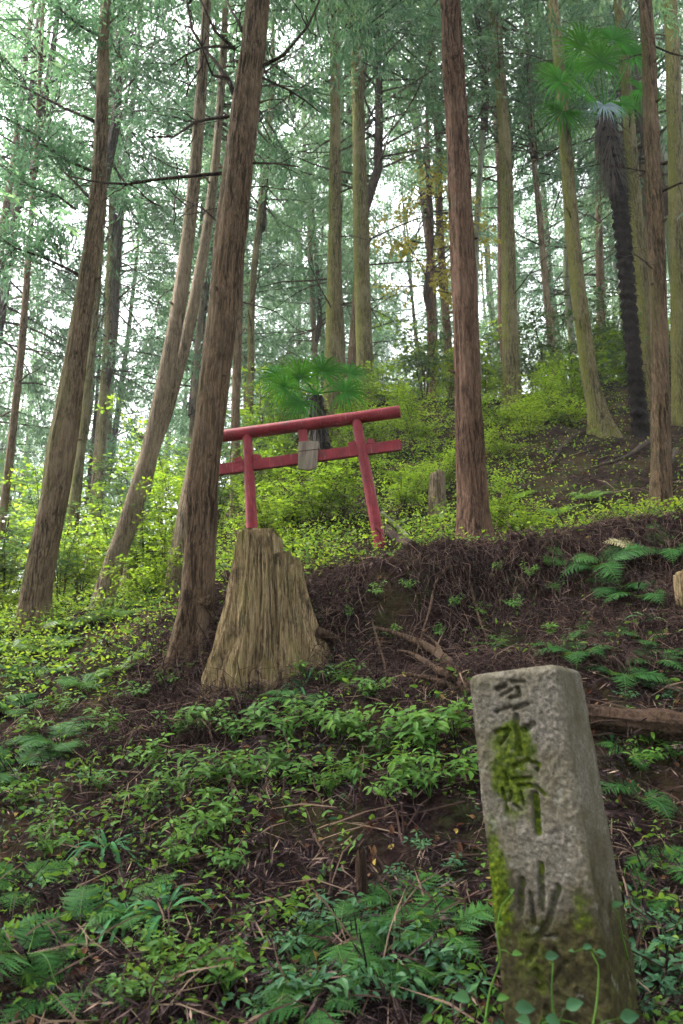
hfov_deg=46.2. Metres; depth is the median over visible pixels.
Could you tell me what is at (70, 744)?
fern
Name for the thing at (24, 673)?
fern
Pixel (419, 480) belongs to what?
shrub
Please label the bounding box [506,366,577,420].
shrub
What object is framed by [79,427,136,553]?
conifer tree
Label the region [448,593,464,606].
leafy herb
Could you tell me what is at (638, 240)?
cedar tree
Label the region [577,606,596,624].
stick
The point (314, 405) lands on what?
palm tree
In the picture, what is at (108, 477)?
shrub
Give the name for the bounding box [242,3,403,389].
conifer tree
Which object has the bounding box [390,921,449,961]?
heart leaf plant
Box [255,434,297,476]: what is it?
shrub
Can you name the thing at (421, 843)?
heart leaf plant
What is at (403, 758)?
leafy herb
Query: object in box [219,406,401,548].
torii gate
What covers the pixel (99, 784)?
leafy herb
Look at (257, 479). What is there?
shrub
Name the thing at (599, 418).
cedar tree
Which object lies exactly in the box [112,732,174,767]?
leafy herb
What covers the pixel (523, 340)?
shrub
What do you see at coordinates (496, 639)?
leafy herb
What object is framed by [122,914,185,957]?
leafy herb
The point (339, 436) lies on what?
shrub
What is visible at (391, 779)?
leafy herb
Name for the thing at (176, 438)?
conifer tree
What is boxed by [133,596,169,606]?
fern
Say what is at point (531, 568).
leafy herb
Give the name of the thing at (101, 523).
shrub
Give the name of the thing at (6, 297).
conifer tree
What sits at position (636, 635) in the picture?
fern
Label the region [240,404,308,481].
shrub
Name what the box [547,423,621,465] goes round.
exposed root
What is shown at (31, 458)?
conifer tree
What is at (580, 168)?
conifer tree
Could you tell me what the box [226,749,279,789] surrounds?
leafy herb
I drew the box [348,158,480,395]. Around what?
conifer tree
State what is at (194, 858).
stick
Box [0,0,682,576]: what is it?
sky
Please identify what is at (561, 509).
fern
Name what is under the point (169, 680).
leafy herb
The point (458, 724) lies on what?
leafy herb
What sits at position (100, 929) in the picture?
creeping ivy
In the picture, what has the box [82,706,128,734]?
leafy herb
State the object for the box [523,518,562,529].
fern
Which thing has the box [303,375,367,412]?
shrub
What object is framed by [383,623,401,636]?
leafy herb
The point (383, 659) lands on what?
exposed root
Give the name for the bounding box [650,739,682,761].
leafy herb
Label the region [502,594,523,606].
leafy herb
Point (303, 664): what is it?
leafy herb
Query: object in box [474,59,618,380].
conifer tree
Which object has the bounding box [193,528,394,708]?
tree stump
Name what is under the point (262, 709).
leafy herb
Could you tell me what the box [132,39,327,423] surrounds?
conifer tree
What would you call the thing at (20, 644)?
fern
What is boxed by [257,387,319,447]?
shrub
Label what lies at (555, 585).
leafy herb
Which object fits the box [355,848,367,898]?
wooden stake
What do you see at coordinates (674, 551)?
fern
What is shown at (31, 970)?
fern
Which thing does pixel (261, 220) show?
conifer tree
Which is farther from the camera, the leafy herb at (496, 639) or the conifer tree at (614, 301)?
the conifer tree at (614, 301)
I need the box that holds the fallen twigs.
[0,410,682,1023]
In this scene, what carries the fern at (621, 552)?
on the forest ground
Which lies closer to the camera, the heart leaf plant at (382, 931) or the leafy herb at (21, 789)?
the heart leaf plant at (382, 931)
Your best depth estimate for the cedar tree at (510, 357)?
16.46 m
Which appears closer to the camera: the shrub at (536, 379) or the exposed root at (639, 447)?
the exposed root at (639, 447)
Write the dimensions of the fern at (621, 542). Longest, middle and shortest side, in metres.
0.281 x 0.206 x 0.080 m
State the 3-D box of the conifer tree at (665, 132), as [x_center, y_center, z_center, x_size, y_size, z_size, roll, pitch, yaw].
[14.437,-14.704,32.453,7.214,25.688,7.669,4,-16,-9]
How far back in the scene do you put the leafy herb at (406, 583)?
5.04 m
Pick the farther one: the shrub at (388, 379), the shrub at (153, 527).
the shrub at (388, 379)
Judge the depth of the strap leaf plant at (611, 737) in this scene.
3.55 m
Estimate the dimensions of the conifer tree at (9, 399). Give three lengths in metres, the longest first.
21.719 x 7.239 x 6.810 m
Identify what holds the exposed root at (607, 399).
on the forest ground
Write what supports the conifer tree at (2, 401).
on the forest ground
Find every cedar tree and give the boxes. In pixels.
[0,0,182,564]
[0,0,241,595]
[0,0,244,630]
[5,0,212,565]
[69,0,422,675]
[88,0,349,609]
[114,0,361,516]
[118,0,338,591]
[162,0,387,595]
[173,0,440,467]
[268,0,470,405]
[293,0,565,543]
[368,0,585,410]
[380,0,593,398]
[417,0,623,437]
[438,0,618,380]
[511,0,682,409]
[548,0,682,515]
[566,0,682,426]
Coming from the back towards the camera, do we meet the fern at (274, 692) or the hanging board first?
the hanging board
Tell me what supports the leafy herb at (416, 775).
on the forest ground
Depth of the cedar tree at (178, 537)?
7.92 m
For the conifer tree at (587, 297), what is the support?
on the forest ground
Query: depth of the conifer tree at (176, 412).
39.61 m
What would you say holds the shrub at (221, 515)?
on the forest ground
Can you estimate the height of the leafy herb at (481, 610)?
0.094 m
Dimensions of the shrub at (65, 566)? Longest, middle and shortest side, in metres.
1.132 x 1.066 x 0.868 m
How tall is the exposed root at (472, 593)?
0.544 m
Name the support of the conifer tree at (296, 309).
on the forest ground
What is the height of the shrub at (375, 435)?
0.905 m
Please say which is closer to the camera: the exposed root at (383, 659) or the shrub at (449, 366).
the exposed root at (383, 659)
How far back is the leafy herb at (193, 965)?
2.33 m
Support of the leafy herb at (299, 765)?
on the forest ground
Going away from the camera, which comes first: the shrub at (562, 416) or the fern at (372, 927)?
the fern at (372, 927)
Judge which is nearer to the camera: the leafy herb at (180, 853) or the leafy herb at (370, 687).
the leafy herb at (180, 853)
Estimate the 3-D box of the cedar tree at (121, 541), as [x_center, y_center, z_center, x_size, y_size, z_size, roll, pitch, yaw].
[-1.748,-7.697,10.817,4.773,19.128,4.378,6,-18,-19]
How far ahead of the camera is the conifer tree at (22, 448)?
31.91 m
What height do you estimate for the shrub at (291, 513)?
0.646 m
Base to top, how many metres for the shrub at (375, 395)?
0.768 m
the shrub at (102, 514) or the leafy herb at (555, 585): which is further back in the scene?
the shrub at (102, 514)
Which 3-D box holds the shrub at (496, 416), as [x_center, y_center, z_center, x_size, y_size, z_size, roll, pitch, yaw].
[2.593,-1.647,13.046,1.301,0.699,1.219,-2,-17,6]
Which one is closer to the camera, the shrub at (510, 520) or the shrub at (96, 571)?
the shrub at (510, 520)
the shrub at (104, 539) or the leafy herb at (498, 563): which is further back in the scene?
the shrub at (104, 539)
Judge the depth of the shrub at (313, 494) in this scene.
8.56 m
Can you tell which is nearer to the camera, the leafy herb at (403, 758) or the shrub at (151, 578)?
the leafy herb at (403, 758)
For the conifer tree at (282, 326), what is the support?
on the forest ground
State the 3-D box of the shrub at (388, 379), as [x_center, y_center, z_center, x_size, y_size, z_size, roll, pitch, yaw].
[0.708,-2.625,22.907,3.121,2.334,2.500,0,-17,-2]
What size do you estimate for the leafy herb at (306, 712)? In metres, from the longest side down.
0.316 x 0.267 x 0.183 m
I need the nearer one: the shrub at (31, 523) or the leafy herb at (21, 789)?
the leafy herb at (21, 789)
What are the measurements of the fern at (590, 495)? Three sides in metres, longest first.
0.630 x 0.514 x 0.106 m
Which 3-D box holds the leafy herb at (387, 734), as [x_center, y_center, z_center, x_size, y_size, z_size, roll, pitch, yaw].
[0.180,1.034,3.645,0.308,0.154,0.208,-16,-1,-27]
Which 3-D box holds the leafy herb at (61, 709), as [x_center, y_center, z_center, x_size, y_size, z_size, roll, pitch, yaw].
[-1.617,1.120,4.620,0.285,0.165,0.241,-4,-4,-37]
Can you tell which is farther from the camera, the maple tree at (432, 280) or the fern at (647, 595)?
the maple tree at (432, 280)
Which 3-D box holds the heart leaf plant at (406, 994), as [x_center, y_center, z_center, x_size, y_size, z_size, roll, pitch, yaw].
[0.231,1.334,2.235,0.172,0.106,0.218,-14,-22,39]
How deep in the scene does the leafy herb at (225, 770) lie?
3.56 m
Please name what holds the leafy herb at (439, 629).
on the forest ground
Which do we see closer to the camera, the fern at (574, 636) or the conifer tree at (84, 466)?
the fern at (574, 636)
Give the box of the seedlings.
[0,513,682,1023]
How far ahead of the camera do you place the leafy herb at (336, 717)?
3.79 m
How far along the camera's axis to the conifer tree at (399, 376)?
45.36 m
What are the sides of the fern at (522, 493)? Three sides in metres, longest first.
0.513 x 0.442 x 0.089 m
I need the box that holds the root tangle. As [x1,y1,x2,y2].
[49,532,400,774]
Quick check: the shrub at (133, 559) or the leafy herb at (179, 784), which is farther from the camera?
the shrub at (133, 559)
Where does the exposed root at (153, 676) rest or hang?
on the forest ground
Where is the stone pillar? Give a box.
[470,665,642,1023]
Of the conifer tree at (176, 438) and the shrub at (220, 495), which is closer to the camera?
the shrub at (220, 495)
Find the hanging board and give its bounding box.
[298,441,318,470]
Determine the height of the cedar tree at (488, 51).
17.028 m
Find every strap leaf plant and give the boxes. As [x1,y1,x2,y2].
[62,830,153,870]
[80,894,151,951]
[101,883,215,959]
[277,677,324,698]
[304,663,338,684]
[598,734,635,755]
[619,612,665,625]
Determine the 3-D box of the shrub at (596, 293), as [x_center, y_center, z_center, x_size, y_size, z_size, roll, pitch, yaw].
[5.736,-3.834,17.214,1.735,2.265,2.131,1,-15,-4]
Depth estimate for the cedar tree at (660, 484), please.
7.24 m
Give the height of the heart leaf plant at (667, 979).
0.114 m
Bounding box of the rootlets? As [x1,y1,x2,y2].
[231,502,682,738]
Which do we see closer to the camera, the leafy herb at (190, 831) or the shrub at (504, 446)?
the leafy herb at (190, 831)
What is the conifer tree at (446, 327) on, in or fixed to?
on the forest ground
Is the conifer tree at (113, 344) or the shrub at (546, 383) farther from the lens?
the conifer tree at (113, 344)
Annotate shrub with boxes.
[0,453,83,595]
[0,455,135,576]
[0,468,109,587]
[0,506,56,610]
[0,526,30,601]
[0,558,82,617]
[8,520,115,598]
[23,511,92,607]
[25,477,129,571]
[66,490,166,585]
[66,494,173,571]
[73,515,174,580]
[75,509,173,555]
[83,451,162,521]
[84,536,183,599]
[93,393,188,532]
[99,480,170,578]
[119,475,176,576]
[122,419,230,536]
[150,466,236,523]
[165,416,267,504]
[183,440,244,531]
[218,475,296,539]
[225,362,315,459]
[226,439,297,505]
[226,466,333,527]
[240,344,346,440]
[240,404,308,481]
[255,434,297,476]
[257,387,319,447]
[258,441,369,531]
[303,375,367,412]
[303,457,386,520]
[325,398,383,468]
[337,404,403,459]
[352,356,412,404]
[363,374,445,436]
[369,453,434,486]
[372,310,519,397]
[373,341,436,396]
[378,368,454,453]
[378,459,437,514]
[385,371,416,393]
[386,461,450,492]
[391,313,453,401]
[409,325,485,399]
[412,438,455,490]
[479,324,539,397]
[480,321,565,392]
[480,356,501,399]
[481,388,534,429]
[484,415,529,461]
[485,376,565,445]
[487,469,550,530]
[489,497,554,533]
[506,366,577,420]
[518,304,567,389]
[519,388,586,425]
[521,348,579,404]
[535,308,627,394]
[537,329,621,412]
[561,279,625,383]
[569,322,625,386]
[601,323,628,380]
[612,280,670,360]
[614,311,670,394]
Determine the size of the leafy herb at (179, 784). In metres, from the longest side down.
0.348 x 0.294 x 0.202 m
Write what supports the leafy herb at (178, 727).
on the forest ground
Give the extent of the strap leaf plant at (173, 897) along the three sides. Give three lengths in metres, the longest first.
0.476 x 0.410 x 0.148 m
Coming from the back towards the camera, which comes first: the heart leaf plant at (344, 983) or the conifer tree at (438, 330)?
the conifer tree at (438, 330)
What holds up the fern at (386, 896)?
on the forest ground
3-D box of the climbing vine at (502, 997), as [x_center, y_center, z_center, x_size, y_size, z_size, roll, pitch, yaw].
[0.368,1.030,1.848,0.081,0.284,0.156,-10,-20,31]
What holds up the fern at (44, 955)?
on the forest ground
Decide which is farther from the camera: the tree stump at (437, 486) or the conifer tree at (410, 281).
the conifer tree at (410, 281)
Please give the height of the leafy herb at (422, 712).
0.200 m
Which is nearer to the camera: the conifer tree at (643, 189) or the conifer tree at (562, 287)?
the conifer tree at (643, 189)
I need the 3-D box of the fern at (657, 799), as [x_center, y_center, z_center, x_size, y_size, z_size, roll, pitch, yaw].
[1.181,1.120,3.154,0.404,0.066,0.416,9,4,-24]
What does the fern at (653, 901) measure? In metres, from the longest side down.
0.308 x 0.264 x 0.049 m
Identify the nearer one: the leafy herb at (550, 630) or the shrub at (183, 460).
the leafy herb at (550, 630)
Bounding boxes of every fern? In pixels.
[0,638,39,653]
[0,665,70,679]
[0,692,48,718]
[0,741,75,786]
[0,859,74,910]
[0,924,90,985]
[0,948,113,1023]
[1,715,94,756]
[5,883,136,958]
[31,634,86,648]
[42,613,107,631]
[53,673,105,690]
[78,872,177,935]
[79,606,151,618]
[91,649,151,679]
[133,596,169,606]
[237,687,289,698]
[254,972,369,1023]
[261,943,361,1016]
[263,689,323,705]
[295,900,406,981]
[335,917,443,998]
[357,872,441,921]
[388,891,494,971]
[505,490,540,499]
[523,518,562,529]
[531,630,584,649]
[533,642,620,668]
[538,504,585,514]
[547,546,600,565]
[558,542,661,584]
[566,491,614,499]
[572,621,618,637]
[584,663,677,695]
[586,573,660,598]
[594,739,665,771]
[600,777,681,825]
[602,587,669,606]
[603,537,638,553]
[616,626,667,645]
[623,845,682,883]
[624,644,682,671]
[626,523,682,562]
[626,869,680,913]
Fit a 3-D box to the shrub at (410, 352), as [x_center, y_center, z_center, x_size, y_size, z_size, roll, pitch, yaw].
[2.796,-4.119,21.948,3.502,3.429,3.236,8,-19,-25]
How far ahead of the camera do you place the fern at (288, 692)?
4.16 m
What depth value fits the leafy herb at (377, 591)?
5.05 m
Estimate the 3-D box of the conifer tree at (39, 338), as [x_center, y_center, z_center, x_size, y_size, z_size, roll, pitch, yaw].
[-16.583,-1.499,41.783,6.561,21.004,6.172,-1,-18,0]
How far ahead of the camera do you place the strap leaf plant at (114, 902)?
2.60 m
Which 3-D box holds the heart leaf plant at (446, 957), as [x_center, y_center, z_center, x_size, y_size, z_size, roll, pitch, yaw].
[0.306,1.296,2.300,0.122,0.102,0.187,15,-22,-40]
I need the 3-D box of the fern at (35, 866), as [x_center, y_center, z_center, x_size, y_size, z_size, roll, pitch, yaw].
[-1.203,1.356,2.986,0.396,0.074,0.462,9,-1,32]
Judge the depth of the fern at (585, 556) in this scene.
5.09 m
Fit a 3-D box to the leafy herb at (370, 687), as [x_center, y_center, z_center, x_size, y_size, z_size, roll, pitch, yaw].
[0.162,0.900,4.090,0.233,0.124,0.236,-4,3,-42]
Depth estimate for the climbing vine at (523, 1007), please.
1.69 m
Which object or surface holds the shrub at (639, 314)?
on the forest ground
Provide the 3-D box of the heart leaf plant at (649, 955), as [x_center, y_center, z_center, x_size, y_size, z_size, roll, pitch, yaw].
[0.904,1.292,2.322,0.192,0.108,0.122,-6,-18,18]
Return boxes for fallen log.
[586,704,682,740]
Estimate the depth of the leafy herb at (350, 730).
3.79 m
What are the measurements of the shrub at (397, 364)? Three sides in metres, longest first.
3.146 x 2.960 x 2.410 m
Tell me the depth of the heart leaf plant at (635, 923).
2.49 m
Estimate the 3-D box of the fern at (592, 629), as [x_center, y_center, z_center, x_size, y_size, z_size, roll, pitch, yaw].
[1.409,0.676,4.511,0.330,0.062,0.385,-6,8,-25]
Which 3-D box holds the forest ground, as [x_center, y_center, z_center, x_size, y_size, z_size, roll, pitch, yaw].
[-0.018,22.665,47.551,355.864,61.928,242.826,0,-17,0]
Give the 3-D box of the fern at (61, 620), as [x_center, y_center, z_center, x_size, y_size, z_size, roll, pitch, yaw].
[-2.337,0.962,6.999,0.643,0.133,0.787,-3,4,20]
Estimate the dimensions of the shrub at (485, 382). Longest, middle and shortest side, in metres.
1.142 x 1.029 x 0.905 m
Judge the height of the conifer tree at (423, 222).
27.491 m
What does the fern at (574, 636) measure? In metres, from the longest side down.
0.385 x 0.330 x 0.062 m
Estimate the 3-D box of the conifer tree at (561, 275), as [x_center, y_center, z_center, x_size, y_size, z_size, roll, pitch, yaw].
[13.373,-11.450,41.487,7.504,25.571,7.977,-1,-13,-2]
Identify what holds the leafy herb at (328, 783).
on the forest ground
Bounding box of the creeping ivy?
[0,507,682,1023]
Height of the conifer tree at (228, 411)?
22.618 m
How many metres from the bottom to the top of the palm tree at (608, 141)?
8.758 m
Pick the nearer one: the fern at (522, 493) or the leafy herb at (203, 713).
the leafy herb at (203, 713)
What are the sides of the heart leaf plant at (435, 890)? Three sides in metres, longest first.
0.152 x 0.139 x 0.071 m
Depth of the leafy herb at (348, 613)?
5.01 m
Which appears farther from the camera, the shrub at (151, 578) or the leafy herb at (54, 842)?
the shrub at (151, 578)
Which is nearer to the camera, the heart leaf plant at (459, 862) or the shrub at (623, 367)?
the heart leaf plant at (459, 862)
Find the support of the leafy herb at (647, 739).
on the forest ground
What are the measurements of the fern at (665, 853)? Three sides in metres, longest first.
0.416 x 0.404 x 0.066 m
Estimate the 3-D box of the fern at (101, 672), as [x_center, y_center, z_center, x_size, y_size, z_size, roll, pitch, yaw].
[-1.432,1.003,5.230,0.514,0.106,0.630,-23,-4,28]
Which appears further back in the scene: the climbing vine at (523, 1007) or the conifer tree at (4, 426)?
the conifer tree at (4, 426)
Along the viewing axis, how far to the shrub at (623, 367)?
17.60 m
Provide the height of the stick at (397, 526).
0.773 m
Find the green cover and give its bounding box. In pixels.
[0,373,682,722]
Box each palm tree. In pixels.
[251,354,373,487]
[526,22,665,439]
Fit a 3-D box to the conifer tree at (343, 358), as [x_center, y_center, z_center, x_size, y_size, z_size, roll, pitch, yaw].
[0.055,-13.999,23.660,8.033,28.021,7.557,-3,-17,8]
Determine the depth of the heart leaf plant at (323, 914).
2.53 m
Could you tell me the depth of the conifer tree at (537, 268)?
39.54 m
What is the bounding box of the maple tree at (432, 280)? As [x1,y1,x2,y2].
[368,102,500,397]
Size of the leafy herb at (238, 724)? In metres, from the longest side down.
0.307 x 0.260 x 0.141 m
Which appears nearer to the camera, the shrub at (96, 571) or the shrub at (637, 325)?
the shrub at (96, 571)
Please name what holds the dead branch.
on the forest ground
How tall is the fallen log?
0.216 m
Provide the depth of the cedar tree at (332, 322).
13.28 m
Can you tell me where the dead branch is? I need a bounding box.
[375,626,470,695]
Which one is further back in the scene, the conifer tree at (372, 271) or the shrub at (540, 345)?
the conifer tree at (372, 271)
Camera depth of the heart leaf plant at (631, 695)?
3.81 m
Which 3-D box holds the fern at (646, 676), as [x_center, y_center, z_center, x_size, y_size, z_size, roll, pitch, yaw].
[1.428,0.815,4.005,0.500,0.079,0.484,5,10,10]
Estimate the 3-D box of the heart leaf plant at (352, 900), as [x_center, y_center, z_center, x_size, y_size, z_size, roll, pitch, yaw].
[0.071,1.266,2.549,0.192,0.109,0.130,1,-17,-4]
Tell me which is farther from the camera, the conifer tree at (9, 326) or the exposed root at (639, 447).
the conifer tree at (9, 326)
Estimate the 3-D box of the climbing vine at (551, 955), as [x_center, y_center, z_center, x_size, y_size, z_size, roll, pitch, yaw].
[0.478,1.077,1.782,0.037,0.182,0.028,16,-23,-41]
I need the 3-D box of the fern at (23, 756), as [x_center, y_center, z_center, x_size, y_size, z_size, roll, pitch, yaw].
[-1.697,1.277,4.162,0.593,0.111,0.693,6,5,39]
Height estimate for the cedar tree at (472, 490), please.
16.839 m
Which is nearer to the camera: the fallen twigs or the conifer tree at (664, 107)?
the fallen twigs
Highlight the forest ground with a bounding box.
[0,367,682,1023]
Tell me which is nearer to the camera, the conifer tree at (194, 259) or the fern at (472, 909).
the fern at (472, 909)
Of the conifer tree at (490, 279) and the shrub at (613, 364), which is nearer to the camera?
the shrub at (613, 364)
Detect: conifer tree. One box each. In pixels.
[0,0,79,442]
[0,0,89,74]
[0,0,106,502]
[0,0,151,446]
[0,111,47,349]
[0,167,106,291]
[0,263,59,589]
[0,302,127,580]
[0,336,39,492]
[0,378,77,590]
[1,332,80,590]
[1,376,33,470]
[6,245,156,576]
[8,0,217,568]
[11,382,126,590]
[15,101,207,510]
[62,0,350,461]
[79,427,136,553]
[105,43,304,362]
[111,1,398,477]
[112,281,230,497]
[117,132,308,491]
[119,277,261,507]
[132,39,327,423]
[132,377,231,535]
[173,370,242,478]
[209,0,446,397]
[228,113,370,447]
[230,0,524,403]
[231,112,414,421]
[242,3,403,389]
[242,252,310,433]
[244,21,452,399]
[277,0,552,397]
[284,99,407,390]
[285,225,400,378]
[343,6,524,397]
[347,209,426,390]
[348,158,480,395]
[372,283,412,377]
[384,366,415,385]
[386,1,620,367]
[398,108,500,386]
[411,48,562,395]
[411,292,484,380]
[435,76,576,396]
[451,193,532,393]
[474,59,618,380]
[479,249,538,393]
[483,0,666,383]
[484,0,682,281]
[490,0,682,380]
[490,1,682,309]
[515,0,682,336]
[522,214,669,390]
[527,109,668,360]
[528,3,682,312]
[531,217,618,355]
[555,181,669,364]
[604,28,682,295]
[657,82,669,298]
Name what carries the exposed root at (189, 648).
on the forest ground
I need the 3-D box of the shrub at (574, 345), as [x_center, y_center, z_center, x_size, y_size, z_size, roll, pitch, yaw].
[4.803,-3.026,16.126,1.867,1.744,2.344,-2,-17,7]
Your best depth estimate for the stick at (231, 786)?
3.48 m
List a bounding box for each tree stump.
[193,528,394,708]
[427,469,446,517]
[673,570,682,611]
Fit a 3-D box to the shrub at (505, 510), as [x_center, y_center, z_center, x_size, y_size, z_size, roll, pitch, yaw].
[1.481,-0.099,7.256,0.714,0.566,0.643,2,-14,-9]
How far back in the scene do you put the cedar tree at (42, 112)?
13.90 m
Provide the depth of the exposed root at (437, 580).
4.88 m
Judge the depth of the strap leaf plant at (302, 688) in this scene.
4.40 m
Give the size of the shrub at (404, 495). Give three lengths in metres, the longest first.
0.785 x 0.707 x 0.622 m
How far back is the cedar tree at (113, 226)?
19.91 m
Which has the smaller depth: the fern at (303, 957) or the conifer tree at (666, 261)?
the fern at (303, 957)
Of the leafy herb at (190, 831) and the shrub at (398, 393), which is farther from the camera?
the shrub at (398, 393)
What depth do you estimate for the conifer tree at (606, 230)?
29.59 m
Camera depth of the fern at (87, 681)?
5.11 m
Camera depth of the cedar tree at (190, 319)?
10.41 m
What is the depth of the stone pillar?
2.09 m
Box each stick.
[164,840,234,860]
[222,756,236,803]
[380,511,412,539]
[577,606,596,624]
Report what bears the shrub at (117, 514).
on the forest ground
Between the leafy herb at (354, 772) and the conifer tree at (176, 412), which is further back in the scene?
the conifer tree at (176, 412)
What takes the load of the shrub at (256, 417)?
on the forest ground
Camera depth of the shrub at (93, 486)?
13.94 m
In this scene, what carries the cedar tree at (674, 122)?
on the forest ground
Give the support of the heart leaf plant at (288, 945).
on the forest ground
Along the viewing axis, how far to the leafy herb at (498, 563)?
5.08 m
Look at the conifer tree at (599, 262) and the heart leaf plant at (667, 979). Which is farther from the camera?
the conifer tree at (599, 262)
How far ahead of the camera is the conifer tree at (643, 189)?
22.13 m
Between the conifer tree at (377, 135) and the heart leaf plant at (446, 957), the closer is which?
the heart leaf plant at (446, 957)
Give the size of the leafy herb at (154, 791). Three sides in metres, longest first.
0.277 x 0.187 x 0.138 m
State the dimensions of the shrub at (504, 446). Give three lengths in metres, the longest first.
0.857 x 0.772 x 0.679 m
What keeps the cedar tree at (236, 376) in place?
on the forest ground
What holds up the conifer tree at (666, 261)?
on the forest ground
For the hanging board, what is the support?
attached to the torii gate
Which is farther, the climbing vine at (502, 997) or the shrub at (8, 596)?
the shrub at (8, 596)
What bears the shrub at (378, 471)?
on the forest ground
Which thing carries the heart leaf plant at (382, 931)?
on the forest ground
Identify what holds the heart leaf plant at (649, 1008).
on the forest ground
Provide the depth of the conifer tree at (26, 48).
8.30 m
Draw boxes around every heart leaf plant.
[226,963,293,1017]
[257,920,310,955]
[289,893,336,927]
[310,959,388,1003]
[335,891,389,923]
[356,954,426,999]
[359,917,405,940]
[383,862,414,877]
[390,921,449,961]
[395,964,462,1012]
[403,829,432,849]
[414,877,455,895]
[417,939,473,980]
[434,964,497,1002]
[441,853,466,870]
[612,687,638,699]
[624,896,679,930]
[631,935,682,975]
[634,969,676,1016]
[638,678,657,689]
[640,910,682,948]
[642,952,682,1005]
[658,687,678,697]
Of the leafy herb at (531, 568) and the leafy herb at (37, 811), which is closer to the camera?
the leafy herb at (37, 811)
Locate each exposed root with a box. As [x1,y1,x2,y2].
[141,662,163,694]
[177,644,195,696]
[197,594,215,653]
[371,619,386,678]
[416,566,448,653]
[448,564,488,641]
[530,397,609,436]
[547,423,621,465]
[599,436,650,465]
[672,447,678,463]
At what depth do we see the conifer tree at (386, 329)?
42.41 m
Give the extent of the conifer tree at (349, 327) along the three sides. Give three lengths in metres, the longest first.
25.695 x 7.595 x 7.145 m
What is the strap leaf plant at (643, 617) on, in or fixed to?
on the forest ground
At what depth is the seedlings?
2.81 m
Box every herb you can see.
[0,777,48,806]
[11,714,54,734]
[24,820,78,858]
[25,800,78,830]
[35,690,84,717]
[75,766,126,794]
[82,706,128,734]
[90,971,171,1009]
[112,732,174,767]
[117,680,151,697]
[118,775,168,808]
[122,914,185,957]
[141,940,222,981]
[146,752,209,798]
[150,707,209,741]
[153,670,180,684]
[157,835,198,866]
[161,805,231,846]
[172,746,242,783]
[173,697,232,731]
[180,787,245,837]
[186,938,270,994]
[204,837,250,874]
[212,711,260,743]
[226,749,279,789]
[235,737,299,773]
[238,697,276,733]
[253,700,309,739]
[266,756,324,787]
[268,957,341,1005]
[283,693,337,731]
[288,660,308,675]
[297,760,359,799]
[307,708,374,743]
[312,749,379,784]
[318,659,365,690]
[318,702,385,740]
[344,606,353,615]
[346,714,411,752]
[348,676,393,696]
[362,763,420,799]
[367,580,387,594]
[378,748,452,798]
[379,704,431,740]
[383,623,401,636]
[383,741,420,778]
[392,702,462,752]
[393,702,446,744]
[399,579,419,589]
[409,697,474,736]
[419,745,478,783]
[432,622,444,635]
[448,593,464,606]
[469,601,491,613]
[484,635,508,648]
[492,558,506,568]
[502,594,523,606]
[519,561,539,577]
[538,554,551,565]
[541,622,559,635]
[545,581,563,591]
[621,735,667,771]
[634,731,659,745]
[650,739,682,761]
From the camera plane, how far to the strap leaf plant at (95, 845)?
3.12 m
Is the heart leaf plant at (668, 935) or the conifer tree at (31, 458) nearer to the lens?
the heart leaf plant at (668, 935)
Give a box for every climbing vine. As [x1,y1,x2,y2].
[452,990,638,1023]
[484,889,522,1023]
[545,950,558,1013]
[568,943,605,1023]
[612,900,635,960]
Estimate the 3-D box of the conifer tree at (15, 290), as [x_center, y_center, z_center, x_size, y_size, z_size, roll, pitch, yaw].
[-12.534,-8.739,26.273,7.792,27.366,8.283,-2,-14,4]
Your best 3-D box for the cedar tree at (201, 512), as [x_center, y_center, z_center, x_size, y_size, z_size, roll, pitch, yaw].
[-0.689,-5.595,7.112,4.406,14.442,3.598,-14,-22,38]
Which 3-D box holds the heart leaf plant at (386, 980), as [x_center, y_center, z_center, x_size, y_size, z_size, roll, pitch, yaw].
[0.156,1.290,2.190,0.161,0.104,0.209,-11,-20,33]
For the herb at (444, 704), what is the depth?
3.73 m
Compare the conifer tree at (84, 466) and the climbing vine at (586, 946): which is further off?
the conifer tree at (84, 466)
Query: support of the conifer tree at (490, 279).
on the forest ground
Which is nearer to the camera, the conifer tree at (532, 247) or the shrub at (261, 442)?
the shrub at (261, 442)
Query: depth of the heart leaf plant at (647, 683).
3.96 m
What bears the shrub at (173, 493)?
on the forest ground
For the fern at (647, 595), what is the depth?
4.64 m
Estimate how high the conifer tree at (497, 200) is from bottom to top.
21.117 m
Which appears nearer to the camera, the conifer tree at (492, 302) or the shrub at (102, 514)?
the shrub at (102, 514)
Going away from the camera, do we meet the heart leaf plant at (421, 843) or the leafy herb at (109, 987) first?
the leafy herb at (109, 987)
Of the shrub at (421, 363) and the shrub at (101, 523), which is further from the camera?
the shrub at (421, 363)
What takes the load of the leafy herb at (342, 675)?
on the forest ground
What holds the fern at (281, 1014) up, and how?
on the forest ground
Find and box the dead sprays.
[0,429,682,1023]
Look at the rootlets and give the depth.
4.82 m
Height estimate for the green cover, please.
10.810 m
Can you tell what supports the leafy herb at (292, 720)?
on the forest ground
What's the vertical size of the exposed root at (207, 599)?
0.404 m
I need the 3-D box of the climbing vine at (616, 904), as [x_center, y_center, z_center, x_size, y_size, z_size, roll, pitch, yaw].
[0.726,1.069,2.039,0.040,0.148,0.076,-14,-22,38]
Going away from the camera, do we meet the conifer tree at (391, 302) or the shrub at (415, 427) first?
the shrub at (415, 427)
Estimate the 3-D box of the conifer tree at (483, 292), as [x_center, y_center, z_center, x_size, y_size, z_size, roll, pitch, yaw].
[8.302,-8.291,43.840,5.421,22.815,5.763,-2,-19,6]

